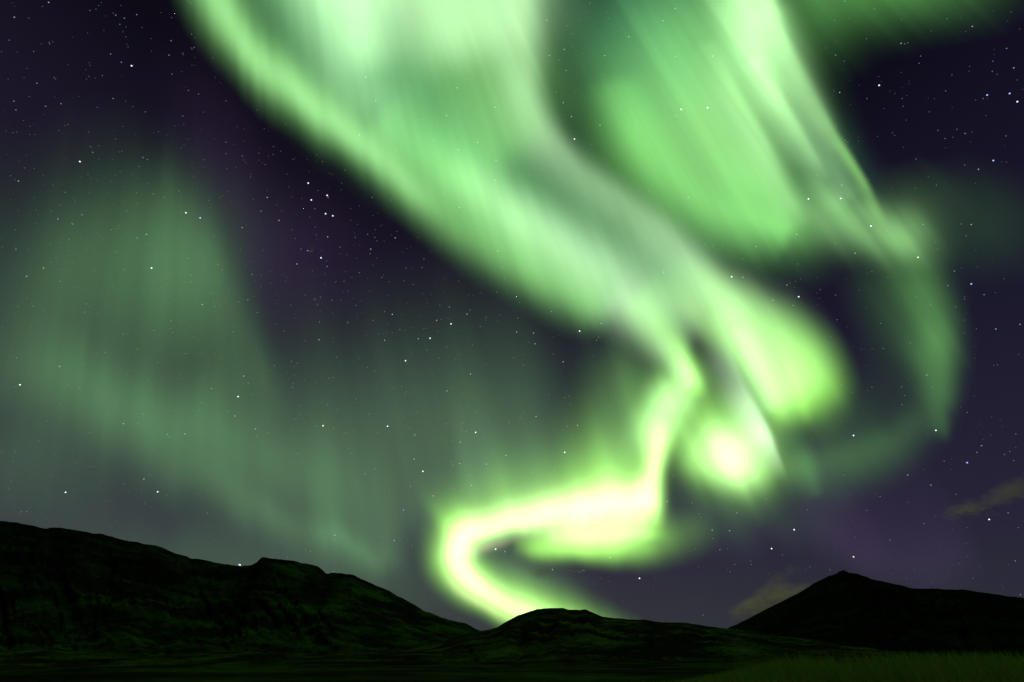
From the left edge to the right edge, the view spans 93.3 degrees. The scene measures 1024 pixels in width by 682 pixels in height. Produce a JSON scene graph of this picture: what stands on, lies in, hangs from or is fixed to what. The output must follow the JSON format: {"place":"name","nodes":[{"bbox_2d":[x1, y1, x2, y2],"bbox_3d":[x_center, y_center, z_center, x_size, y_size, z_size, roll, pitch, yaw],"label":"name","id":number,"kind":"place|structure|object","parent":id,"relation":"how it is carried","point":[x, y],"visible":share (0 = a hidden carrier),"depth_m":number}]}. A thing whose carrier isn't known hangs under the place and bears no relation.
{"place":"outdoors","nodes":[
{"label":"outdoors","id":0,"kind":"place"},
{"bbox_2d":[0,521,479,655],"bbox_3d":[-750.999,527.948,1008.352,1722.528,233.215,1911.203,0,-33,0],"label":"mountain","id":1,"kind":"structure","parent":0,"point":[62,589],"depth_m":658.63},
{"bbox_2d":[0,649,1021,681],"bbox_3d":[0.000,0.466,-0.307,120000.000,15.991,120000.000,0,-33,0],"label":"ground","id":2,"kind":"structure","parent":0,"point":[361,665],"depth_m":44.69},
{"bbox_2d":[0,0,1023,630],"label":"sky","id":3,"kind":"structure","parent":0,"point":[728,395]},
{"bbox_2d":[1,1,1022,619],"bbox_3d":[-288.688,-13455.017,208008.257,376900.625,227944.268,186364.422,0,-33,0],"label":"stars","id":4,"kind":"object","parent":3,"relation":"in","point":[411,327],"visible":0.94,"depth_m":219002.91},
{"bbox_2d":[387,608,953,660],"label":"hill","id":5,"kind":"structure","parent":0,"point":[553,633],"depth_m":149.91},
{"bbox_2d":[643,647,1023,681],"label":"grass","id":6,"kind":"structure","parent":0,"point":[919,668],"depth_m":4.73},
{"bbox_2d":[727,570,1023,657],"bbox_3d":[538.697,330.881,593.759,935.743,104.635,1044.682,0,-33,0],"label":"hill","id":7,"kind":"structure","parent":0,"point":[842,608],"depth_m":443.37}
]}

